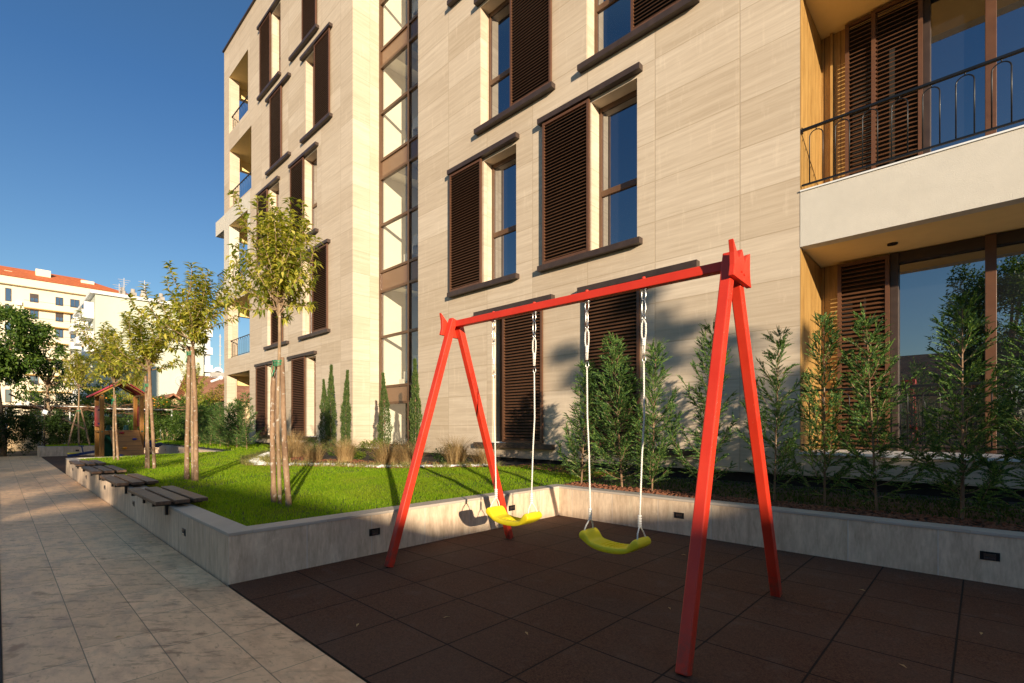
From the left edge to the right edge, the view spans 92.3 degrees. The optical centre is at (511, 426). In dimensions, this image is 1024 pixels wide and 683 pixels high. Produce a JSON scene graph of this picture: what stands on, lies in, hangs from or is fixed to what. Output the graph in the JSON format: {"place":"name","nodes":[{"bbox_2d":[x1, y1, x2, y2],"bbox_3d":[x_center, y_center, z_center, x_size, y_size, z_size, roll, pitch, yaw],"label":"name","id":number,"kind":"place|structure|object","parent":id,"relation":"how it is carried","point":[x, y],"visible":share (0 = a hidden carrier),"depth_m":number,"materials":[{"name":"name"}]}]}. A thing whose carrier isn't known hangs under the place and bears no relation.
{"place":"outdoors","nodes":[
{"label":"outdoors","id":0,"kind":"place"},
{"bbox_2d":[0,265,127,415],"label":"apartment block","id":1,"kind":"structure","parent":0,"point":[54,300],"depth_m":101.69,"materials":[{"name":"white paint"}]},
{"bbox_2d":[0,0,252,372],"label":"sky","id":2,"kind":"structure","parent":0,"point":[112,111],"materials":[{"name":"blue"}]},
{"bbox_2d":[69,279,212,415],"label":"apartment block","id":3,"kind":"structure","parent":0,"point":[97,307],"depth_m":79.01,"materials":[{"name":"white paint"}]},
{"bbox_2d":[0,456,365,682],"bbox_3d":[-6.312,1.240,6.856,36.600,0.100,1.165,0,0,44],"label":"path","id":4,"kind":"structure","parent":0,"point":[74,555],"depth_m":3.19,"materials":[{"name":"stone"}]},
{"bbox_2d":[0,448,368,682],"bbox_3d":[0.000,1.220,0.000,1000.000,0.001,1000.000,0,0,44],"label":"ground","id":5,"kind":"structure","parent":0,"point":[30,453],"depth_m":3.28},
{"bbox_2d":[0,401,32,455],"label":"hedge shrub","id":6,"kind":"object","parent":5,"relation":"on","point":[9,420],"visible":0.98,"depth_m":19.72,"materials":[{"name":"green plant"}]},
{"bbox_2d":[8,408,46,455],"bbox_3d":[-20.023,0.238,20.438,1.381,2.017,1.429,0,0,1],"label":"hedge shrub","id":7,"kind":"object","parent":5,"relation":"on","point":[31,424],"visible":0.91,"depth_m":20.31,"materials":[{"name":"green plant"}]},
{"bbox_2d":[0,302,69,455],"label":"broadleaf tree","id":8,"kind":"object","parent":5,"relation":"on","point":[14,368],"visible":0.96,"depth_m":19.93,"materials":[{"name":"green plant"}]},
{"bbox_2d":[31,353,73,443],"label":"broadleaf tree","id":9,"kind":"object","parent":5,"relation":"on","point":[49,384],"visible":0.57,"depth_m":21.30,"materials":[{"name":"green plant"}]},
{"bbox_2d":[21,376,92,415],"bbox_3d":[-24.957,-1.317,27.303,3.324,3.000,3.129,0,0,21],"label":"bush","id":10,"kind":"object","parent":5,"relation":"on","point":[68,398],"visible":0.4,"depth_m":26.90,"materials":[{"name":"green plant"}]},
{"bbox_2d":[3,405,185,444],"bbox_3d":[-20.673,0.140,23.529,2.800,2.100,8.500,0,0,44],"label":"pergola","id":11,"kind":"object","parent":5,"relation":"on","point":[31,406],"visible":0.38,"depth_m":22.59,"materials":[{"name":"brown paint"}]},
{"bbox_2d":[2,402,202,416],"bbox_3d":[-20.079,-0.856,23.778,4.113,0.827,9.856,0,0,44],"label":"bare vine","id":12,"kind":"object","parent":11,"relation":"on","point":[91,410],"visible":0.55,"depth_m":23.64,"materials":[{"name":"brown plant"}]},
{"bbox_2d":[74,380,122,415],"bbox_3d":[-24.446,-1.606,29.416,2.930,2.284,2.365,0,0,4],"label":"bush","id":13,"kind":"object","parent":5,"relation":"on","point":[116,389],"visible":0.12,"depth_m":29.12,"materials":[{"name":"green plant"}]},
{"bbox_2d":[42,453,158,473],"bbox_3d":[-13.419,1.186,16.986,9.730,0.001,3.670,0,0,44],"label":"rubber court","id":14,"kind":"object","parent":5,"relation":"on","point":[59,462],"visible":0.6,"depth_m":16.95,"materials":[{"name":"rubber"}]},
{"bbox_2d":[86,381,144,456],"bbox_3d":[-12.939,-0.130,16.114,3.530,2.640,1.480,0,0,44],"label":"climbing playhouse","id":15,"kind":"object","parent":14,"relation":"on","point":[130,442],"visible":0.75,"depth_m":15.54,"materials":[{"name":"brown wood"}]},
{"bbox_2d":[7,415,200,450],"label":"garden wall","id":16,"kind":"structure","parent":5,"relation":"on","point":[15,446],"depth_m":24.47,"materials":[{"name":"paint"}]},
{"bbox_2d":[74,385,144,427],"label":"citrus tree","id":17,"kind":"object","parent":5,"relation":"on","point":[85,402],"visible":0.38,"depth_m":25.33,"materials":[{"name":"green plant"}]},
{"bbox_2d":[37,444,218,456],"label":"planter wall","id":18,"kind":"structure","parent":5,"relation":"on","point":[44,451],"depth_m":19.46,"materials":[{"name":"concrete"}]},
{"bbox_2d":[116,395,179,426],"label":"citrus tree","id":19,"kind":"object","parent":5,"relation":"on","point":[164,403],"visible":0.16,"depth_m":26.91,"materials":[{"name":"green plant"}]},
{"bbox_2d":[152,392,185,414],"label":"bush","id":20,"kind":"object","parent":5,"relation":"on","point":[164,398],"visible":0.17,"depth_m":29.96,"materials":[{"name":"green plant"}]},
{"bbox_2d":[160,397,214,431],"bbox_3d":[-17.335,-0.491,26.502,1.974,2.219,2.761,0,0,44],"label":"bush","id":21,"kind":"object","parent":5,"relation":"on","point":[182,411],"visible":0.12,"depth_m":26.08,"materials":[{"name":"green plant"}]},
{"bbox_2d":[185,384,244,426],"bbox_3d":[-18.832,-1.263,30.939,2.957,2.977,3.306,0,0,44],"label":"bush","id":22,"kind":"object","parent":5,"relation":"on","point":[214,397],"visible":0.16,"depth_m":30.95,"materials":[{"name":"green plant"}]},
{"bbox_2d":[65,455,1023,588],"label":"planter wall","id":23,"kind":"structure","parent":5,"relation":"on","point":[225,551],"depth_m":4.45,"materials":[{"name":"concrete"}]},
{"bbox_2d":[69,460,105,471],"bbox_3d":[-8.666,0.809,10.036,1.404,0.162,0.445,0,0,44],"label":"wall bench","id":24,"kind":"object","parent":23,"relation":"on","point":[78,464],"depth_m":9.82,"materials":[{"name":"brown wood"}]},
{"bbox_2d":[81,465,126,479],"bbox_3d":[-7.091,0.809,8.532,1.459,0.162,0.445,0,0,44],"label":"wall bench","id":25,"kind":"object","parent":23,"relation":"on","point":[100,470],"depth_m":8.25,"materials":[{"name":"brown wood"}]},
{"bbox_2d":[100,473,158,493],"bbox_3d":[-5.407,0.809,6.926,1.494,0.162,0.445,0,0,44],"label":"wall bench","id":26,"kind":"object","parent":23,"relation":"on","point":[123,480],"depth_m":6.67,"materials":[{"name":"brown wood"}]},
{"bbox_2d":[128,485,207,514],"bbox_3d":[-3.794,0.809,5.386,1.474,0.162,0.445,0,0,44],"label":"wall bench","id":27,"kind":"object","parent":23,"relation":"on","point":[165,496],"depth_m":5.16,"materials":[{"name":"brown wood"}]},
{"bbox_2d":[228,515,1023,682],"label":"rubber court","id":28,"kind":"object","parent":5,"relation":"on","point":[567,598],"visible":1,"depth_m":3.10,"materials":[{"name":"rubber"}]},
{"bbox_2d":[384,239,781,675],"bbox_3d":[0.391,0.068,3.802,2.686,2.253,1.565,0,0,44],"label":"swing set","id":29,"kind":"object","parent":28,"relation":"on","point":[732,268],"visible":1,"depth_m":3.10,"materials":[{"name":"red paint"}]},
{"bbox_2d":[486,311,541,525],"bbox_3d":[0.010,-0.052,4.165,0.521,1.765,0.184,0,0,44],"label":"hanging swing","id":30,"kind":"object","parent":29,"relation":"hanging from","point":[499,514],"visible":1,"depth_m":4.11,"materials":[{"name":"yellow plastic"}]},
{"bbox_2d":[579,288,650,553],"bbox_3d":[0.722,-0.025,3.485,0.511,1.820,0.184,0,0,44],"label":"hanging swing","id":31,"kind":"object","parent":29,"relation":"hanging from","point":[592,537],"visible":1,"depth_m":3.44,"materials":[{"name":"yellow plastic"}]},
{"bbox_2d":[176,376,249,440],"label":"old house","id":32,"kind":"structure","parent":0,"point":[212,385],"depth_m":37.04,"materials":[{"name":"paint"}]},
{"bbox_2d":[80,448,625,525],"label":"lawn grass","id":33,"kind":"structure","parent":0,"point":[237,510],"depth_m":6.78,"materials":[{"name":"green plant"}]},
{"bbox_2d":[70,310,149,459],"bbox_3d":[-9.600,-0.905,11.836,1.468,3.499,1.550,0,0,13],"label":"young tree","id":34,"kind":"object","parent":33,"relation":"on","point":[115,374],"visible":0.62,"depth_m":11.64,"materials":[{"name":"green plant"}]},
{"bbox_2d":[111,394,118,459],"bbox_3d":[-9.505,0.046,11.782,0.248,1.612,0.111,0,0,36],"label":"tree stake","id":35,"kind":"object","parent":33,"relation":"on","point":[116,434],"visible":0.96,"depth_m":11.76,"materials":[{"name":"brown wood"}]},
{"bbox_2d":[96,308,184,468],"bbox_3d":[-7.057,-0.717,9.379,1.544,3.120,1.404,0,0,44],"label":"young tree","id":36,"kind":"object","parent":33,"relation":"on","point":[150,351],"visible":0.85,"depth_m":9.22,"materials":[{"name":"green plant"}]},
{"bbox_2d":[144,376,147,467],"bbox_3d":[-7.032,-0.054,9.470,0.070,1.814,0.187,0,0,-35],"label":"tree stake","id":37,"kind":"object","parent":33,"relation":"on","point":[145,382],"visible":0.68,"depth_m":9.42,"materials":[{"name":"brown wood"}]},
{"bbox_2d":[143,368,155,469],"bbox_3d":[-6.876,-0.129,9.334,0.312,1.963,0.132,0,0,35],"label":"tree stake","id":38,"kind":"object","parent":33,"relation":"on","point":[149,384],"visible":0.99,"depth_m":9.30,"materials":[{"name":"brown wood"}]},
{"bbox_2d":[122,260,243,480],"bbox_3d":[-4.750,-0.836,7.346,1.324,3.357,1.397,0,0,5],"label":"young tree","id":39,"kind":"object","parent":33,"relation":"on","point":[195,316],"visible":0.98,"depth_m":7.28,"materials":[{"name":"green plant"}]},
{"bbox_2d":[184,346,190,479],"bbox_3d":[-4.868,-0.170,7.391,0.216,2.045,0.081,0,0,44],"label":"stake","id":40,"kind":"object","parent":33,"relation":"on","point":[187,433],"visible":0.98,"depth_m":7.39,"materials":[{"name":"brown wood"}]},
{"bbox_2d":[185,347,198,480],"bbox_3d":[-4.748,-0.160,7.298,0.273,2.025,0.133,0,0,44],"label":"stake","id":41,"kind":"object","parent":33,"relation":"on","point":[191,352],"visible":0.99,"depth_m":7.26,"materials":[{"name":"brown wood"}]},
{"bbox_2d":[270,361,276,503],"bbox_3d":[-2.502,0.086,5.156,0.070,1.535,0.156,0,0,-23],"label":"tree stake","id":42,"kind":"object","parent":33,"relation":"on","point":[273,491],"visible":0.94,"depth_m":5.13,"materials":[{"name":"brown wood"}]},
{"bbox_2d":[224,190,324,503],"bbox_3d":[-2.464,-0.761,5.119,0.954,3.208,1.076,0,0,-24],"label":"young tree","id":43,"kind":"object","parent":33,"relation":"on","point":[281,262],"visible":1,"depth_m":5.00,"materials":[{"name":"green plant"}]},
{"bbox_2d":[270,357,291,507],"bbox_3d":[-2.365,0.073,5.043,0.288,1.567,0.113,0,0,35],"label":"tree stake","id":44,"kind":"object","parent":33,"relation":"on","point":[286,475],"visible":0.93,"depth_m":5.03,"materials":[{"name":"brown wood"}]},
{"bbox_2d":[267,428,319,457],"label":"ornamental grass","id":45,"kind":"object","parent":33,"relation":"on","point":[293,453],"depth_m":11.86,"materials":[{"name":"beige plant"}]},
{"bbox_2d":[288,441,334,460],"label":"ornamental grass","id":46,"kind":"object","parent":33,"relation":"on","point":[313,456],"depth_m":10.62,"materials":[{"name":"beige plant"}]},
{"bbox_2d":[318,379,332,449],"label":"slim cypress","id":47,"kind":"object","parent":33,"relation":"on","point":[322,409],"visible":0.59,"depth_m":14.21,"materials":[{"name":"green plant"}]},
{"bbox_2d":[324,364,337,450],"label":"slim cypress","id":48,"kind":"object","parent":33,"relation":"on","point":[330,398],"visible":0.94,"depth_m":13.84,"materials":[{"name":"green plant"}]},
{"bbox_2d":[322,437,365,461],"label":"ornamental grass","id":49,"kind":"object","parent":33,"relation":"on","point":[346,453],"depth_m":10.32,"materials":[{"name":"beige plant"}]},
{"bbox_2d":[339,369,351,444],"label":"slim cypress","id":50,"kind":"object","parent":33,"relation":"on","point":[345,406],"visible":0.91,"depth_m":13.22,"materials":[{"name":"green plant"}]},
{"bbox_2d":[349,437,384,458],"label":"shrub","id":51,"kind":"object","parent":33,"relation":"on","point":[359,455],"visible":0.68,"depth_m":10.99,"materials":[{"name":"green plant"}]},
{"bbox_2d":[249,452,486,467],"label":"pebbles","id":52,"kind":"object","parent":33,"relation":"on","point":[264,462],"visible":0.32,"depth_m":9.43,"materials":[{"name":"white gravel"}]},
{"bbox_2d":[233,449,503,467],"bbox_3d":[-4.225,0.702,10.372,8.634,0.166,2.744,0,0,36],"label":"gravel border","id":53,"kind":"object","parent":33,"relation":"on","point":[244,460],"visible":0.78,"depth_m":9.33,"materials":[{"name":"white gravel"}]},
{"bbox_2d":[353,438,415,464],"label":"ornamental grass","id":54,"kind":"object","parent":33,"relation":"on","point":[385,456],"depth_m":9.56,"materials":[{"name":"beige plant"}]},
{"bbox_2d":[377,372,392,453],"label":"slim cypress","id":55,"kind":"object","parent":33,"relation":"on","point":[383,413],"visible":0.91,"depth_m":12.05,"materials":[{"name":"green plant"}]},
{"bbox_2d":[408,358,422,452],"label":"slim cypress","id":56,"kind":"object","parent":33,"relation":"on","point":[415,393],"visible":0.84,"depth_m":11.08,"materials":[{"name":"green plant"}]},
{"bbox_2d":[431,443,470,463],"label":"shrub","id":57,"kind":"object","parent":33,"relation":"on","point":[438,456],"visible":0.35,"depth_m":9.64,"materials":[{"name":"green plant"}]},
{"bbox_2d":[371,439,440,463],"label":"ornamental grass","id":58,"kind":"object","parent":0,"point":[407,457],"depth_m":9.53,"materials":[{"name":"beige plant"}]},
{"bbox_2d":[426,434,478,464],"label":"ornamental grass","id":59,"kind":"object","parent":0,"point":[454,454],"depth_m":9.21,"materials":[{"name":"beige plant"}]},
{"bbox_2d":[460,443,512,463],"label":"ornamental grass","id":60,"kind":"object","parent":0,"point":[481,455],"depth_m":9.11,"materials":[{"name":"beige plant"}]},
{"bbox_2d":[216,0,1023,501],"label":"apartment building","id":61,"kind":"structure","parent":0,"point":[426,162],"depth_m":8.23,"materials":[{"name":"stone"}]},
{"bbox_2d":[254,361,276,437],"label":"window","id":62,"kind":"structure","parent":61,"relation":"in","point":[261,368],"depth_m":18.87,"materials":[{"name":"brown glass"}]},
{"bbox_2d":[256,176,279,267],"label":"window","id":63,"kind":"structure","parent":61,"relation":"in","point":[264,191],"depth_m":18.78,"materials":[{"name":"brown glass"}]},
{"bbox_2d":[256,0,280,101],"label":"window","id":64,"kind":"structure","parent":61,"relation":"in","point":[264,27],"depth_m":18.57,"materials":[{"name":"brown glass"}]},
{"bbox_2d":[263,275,288,349],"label":"window","id":65,"kind":"structure","parent":61,"relation":"in","point":[274,321],"depth_m":18.03,"materials":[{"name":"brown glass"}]},
{"bbox_2d":[265,72,290,175],"bbox_3d":[-8.508,-10.878,17.852,2.120,2.845,0.113,0,0,44],"label":"window","id":66,"kind":"structure","parent":61,"relation":"in","point":[274,99],"depth_m":17.93,"materials":[{"name":"brown wood"}]},
{"bbox_2d":[287,351,316,439],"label":"window","id":67,"kind":"structure","parent":61,"relation":"in","point":[298,362],"depth_m":16.55,"materials":[{"name":"brown wood"}]},
{"bbox_2d":[288,141,318,240],"bbox_3d":[-6.871,-7.617,16.497,2.120,2.845,0.413,0,0,44],"label":"window","id":68,"kind":"structure","parent":61,"relation":"in","point":[296,167],"depth_m":16.54,"materials":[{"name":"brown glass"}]},
{"bbox_2d":[288,0,318,61],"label":"window","id":69,"kind":"structure","parent":61,"relation":"in","point":[309,26],"depth_m":16.14,"materials":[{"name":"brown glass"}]},
{"bbox_2d":[298,239,330,339],"bbox_3d":[-6.285,-4.317,15.938,2.120,2.845,0.413,0,0,44],"label":"window","id":70,"kind":"structure","parent":61,"relation":"in","point":[318,320],"depth_m":15.53,"materials":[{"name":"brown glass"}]},
{"bbox_2d":[299,22,332,143],"bbox_3d":[-6.184,-10.877,15.841,2.120,2.845,0.413,0,0,44],"label":"window","id":71,"kind":"structure","parent":61,"relation":"in","point":[320,45],"depth_m":15.47,"materials":[{"name":"brown wood"}]},
{"bbox_2d":[447,132,518,297],"bbox_3d":[-0.555,-4.317,10.470,2.120,2.845,0.413,0,0,44],"label":"window","id":72,"kind":"structure","parent":61,"relation":"in","point":[465,178],"depth_m":10.50,"materials":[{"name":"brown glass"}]},
{"bbox_2d":[473,294,554,449],"bbox_3d":[0.089,-0.988,9.856,2.120,2.845,0.413,0,0,44],"label":"window","id":73,"kind":"structure","parent":61,"relation":"in","point":[516,333],"depth_m":9.57,"materials":[{"name":"brown wood"}]},
{"bbox_2d":[474,0,554,135],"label":"window","id":74,"kind":"structure","parent":61,"relation":"in","point":[520,31],"depth_m":9.64,"materials":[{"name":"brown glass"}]},
{"bbox_2d":[537,62,642,272],"bbox_3d":[1.376,-4.317,8.627,2.120,2.845,0.413,0,0,44],"label":"window","id":75,"kind":"structure","parent":61,"relation":"in","point":[565,129],"depth_m":8.60,"materials":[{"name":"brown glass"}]},
{"bbox_2d":[577,259,699,455],"bbox_3d":[2.042,-0.988,7.992,2.120,2.845,0.413,0,0,44],"label":"window","id":76,"kind":"structure","parent":61,"relation":"in","point":[619,315],"depth_m":8.07,"materials":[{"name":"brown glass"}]},
{"bbox_2d":[577,0,699,73],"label":"window","id":77,"kind":"structure","parent":61,"relation":"in","point":[618,24],"depth_m":8.23,"materials":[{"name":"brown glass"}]},
{"bbox_2d":[890,228,1023,453],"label":"terrace door","id":78,"kind":"structure","parent":61,"relation":"in","point":[991,264],"depth_m":6.17,"materials":[{"name":"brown glass"}]},
{"bbox_2d":[923,0,1023,153],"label":"terrace door","id":79,"kind":"structure","parent":61,"relation":"in","point":[958,35],"depth_m":6.05,"materials":[{"name":"brown glass"}]},
{"bbox_2d":[582,473,1023,531],"bbox_3d":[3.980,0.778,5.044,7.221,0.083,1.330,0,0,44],"label":"strip grass","id":80,"kind":"structure","parent":0,"point":[951,504],"depth_m":5.33,"materials":[{"name":"green plant"}]},
{"bbox_2d":[555,358,611,482],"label":"conifer","id":81,"kind":"object","parent":80,"relation":"on","point":[572,446],"visible":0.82,"depth_m":6.86,"materials":[{"name":"green plant"}]},
{"bbox_2d":[589,330,649,486],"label":"conifer","id":82,"kind":"object","parent":80,"relation":"on","point":[618,410],"visible":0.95,"depth_m":6.46,"materials":[{"name":"green plant"}]},
{"bbox_2d":[247,454,1023,531],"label":"bark mulch","id":83,"kind":"object","parent":80,"relation":"on","point":[954,521],"visible":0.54,"depth_m":5.11,"materials":[{"name":"brown wood"}]},
{"bbox_2d":[949,304,1023,514],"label":"conifer","id":84,"kind":"object","parent":83,"relation":"on","point":[1015,421],"visible":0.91,"depth_m":3.99,"materials":[{"name":"green plant"}]},
{"bbox_2d":[629,338,683,490],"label":"conifer","id":85,"kind":"object","parent":80,"relation":"on","point":[653,417],"visible":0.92,"depth_m":5.96,"materials":[{"name":"green plant"}]},
{"bbox_2d":[664,314,738,485],"bbox_3d":[2.246,-0.229,5.802,0.882,2.181,0.873,0,0,20],"label":"conifer","id":86,"kind":"object","parent":80,"relation":"on","point":[700,397],"visible":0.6,"depth_m":5.76,"materials":[{"name":"green plant"}]},
{"bbox_2d":[734,325,808,500],"bbox_3d":[2.784,-0.121,5.316,0.722,1.955,0.750,0,0,-43],"label":"conifer","id":87,"kind":"object","parent":80,"relation":"on","point":[780,418],"visible":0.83,"depth_m":5.25,"materials":[{"name":"green plant"}]},
{"bbox_2d":[783,311,873,505],"bbox_3d":[3.165,-0.176,5.020,0.771,2.067,0.839,0,0,-37],"label":"conifer","id":88,"kind":"object","parent":80,"relation":"on","point":[814,408],"visible":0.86,"depth_m":4.99,"materials":[{"name":"green plant"}]},
{"bbox_2d":[822,302,955,509],"bbox_3d":[3.490,-0.168,4.652,0.968,2.052,0.958,0,0,32],"label":"conifer","id":89,"kind":"object","parent":80,"relation":"on","point":[864,406],"visible":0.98,"depth_m":4.62,"materials":[{"name":"green plant"}]},
{"bbox_2d":[873,289,1023,519],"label":"conifer","id":90,"kind":"object","parent":80,"relation":"on","point":[960,471],"visible":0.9,"depth_m":4.23,"materials":[{"name":"green plant"}]},
{"label":"far lawn soil","id":91,"kind":"structure","parent":0,"visible":0},
{"bbox_2d":[44,397,44,445],"bbox_3d":[-19.514,-0.160,20.543,0.040,2.100,0.035,0,0,44],"label":"thin post","id":92,"kind":"object","parent":91,"relation":"on","point":[44,421],"visible":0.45,"depth_m":20.53,"materials":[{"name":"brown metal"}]},
{"bbox_2d":[8,393,87,430],"bbox_3d":[-19.277,-0.550,20.538,0.222,1.540,2.437,0,0,44],"label":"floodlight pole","id":93,"kind":"object","parent":92,"relation":"attached to","point":[28,403],"visible":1,"depth_m":20.38,"materials":[{"name":"metal"}]},
{"bbox_2d":[30,408,77,444],"bbox_3d":[-19.429,0.275,20.788,1.382,2.104,1.404,0,0,-5],"label":"hedge shrub","id":94,"kind":"object","parent":91,"relation":"on","point":[55,420],"visible":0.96,"depth_m":20.67,"materials":[{"name":"green plant"}]},
{"bbox_2d":[49,406,92,443],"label":"hedge shrub","id":95,"kind":"object","parent":91,"relation":"on","point":[74,438],"visible":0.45,"depth_m":21.50,"materials":[{"name":"green plant"}]},
{"bbox_2d":[52,348,101,444],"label":"young tree","id":96,"kind":"object","parent":91,"relation":"on","point":[80,372],"visible":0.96,"depth_m":20.23,"materials":[{"name":"green plant"}]},
{"bbox_2d":[79,401,117,443],"bbox_3d":[-18.423,0.088,21.883,1.202,2.457,1.341,0,0,12],"label":"hedge shrub","id":97,"kind":"object","parent":91,"relation":"on","point":[91,426],"visible":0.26,"depth_m":21.59,"materials":[{"name":"green plant"}]},
{"bbox_2d":[104,412,132,429],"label":"hedge shrub","id":98,"kind":"object","parent":91,"relation":"on","point":[120,421],"visible":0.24,"depth_m":22.68,"materials":[{"name":"green plant"}]},
{"bbox_2d":[120,366,147,402],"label":"young tree","id":99,"kind":"object","parent":91,"relation":"on","point":[139,383],"visible":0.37,"depth_m":22.04,"materials":[{"name":"green plant"}]},
{"bbox_2d":[144,403,175,444],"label":"hedge shrub","id":100,"kind":"object","parent":91,"relation":"on","point":[158,426],"visible":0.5,"depth_m":23.48,"materials":[{"name":"green plant"}]},
{"bbox_2d":[45,440,280,450],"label":"grass","id":101,"kind":"structure","parent":91,"relation":"on","point":[222,446],"depth_m":18.47,"materials":[{"name":"green plant"}]},
{"bbox_2d":[182,406,208,443],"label":"conifer","id":102,"kind":"object","parent":101,"relation":"on","point":[201,414],"visible":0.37,"depth_m":19.29,"materials":[{"name":"green plant"}]},
{"bbox_2d":[198,404,221,444],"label":"conifer","id":103,"kind":"object","parent":101,"relation":"on","point":[209,438],"visible":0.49,"depth_m":18.26,"materials":[{"name":"green plant"}]},
{"bbox_2d":[201,402,235,445],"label":"conifer","id":104,"kind":"object","parent":101,"relation":"on","point":[219,410],"visible":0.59,"depth_m":17.45,"materials":[{"name":"green plant"}]},
{"bbox_2d":[211,401,239,446],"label":"conifer","id":105,"kind":"object","parent":101,"relation":"on","point":[228,419],"visible":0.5,"depth_m":16.74,"materials":[{"name":"green plant"}]},
{"bbox_2d":[215,397,254,447],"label":"conifer","id":106,"kind":"object","parent":101,"relation":"on","point":[238,402],"visible":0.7,"depth_m":16.11,"materials":[{"name":"green plant"}]},
{"bbox_2d":[226,389,262,448],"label":"conifer","id":107,"kind":"object","parent":101,"relation":"on","point":[249,420],"visible":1,"depth_m":15.62,"materials":[{"name":"green plant"}]},
{"bbox_2d":[160,408,184,446],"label":"hedge shrub","id":108,"kind":"object","parent":91,"relation":"on","point":[173,419],"visible":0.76,"depth_m":23.76,"materials":[{"name":"green plant"}]},
{"bbox_2d":[179,362,208,404],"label":"young tree","id":109,"kind":"object","parent":91,"relation":"on","point":[200,387],"visible":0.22,"depth_m":23.73,"materials":[{"name":"green plant"}]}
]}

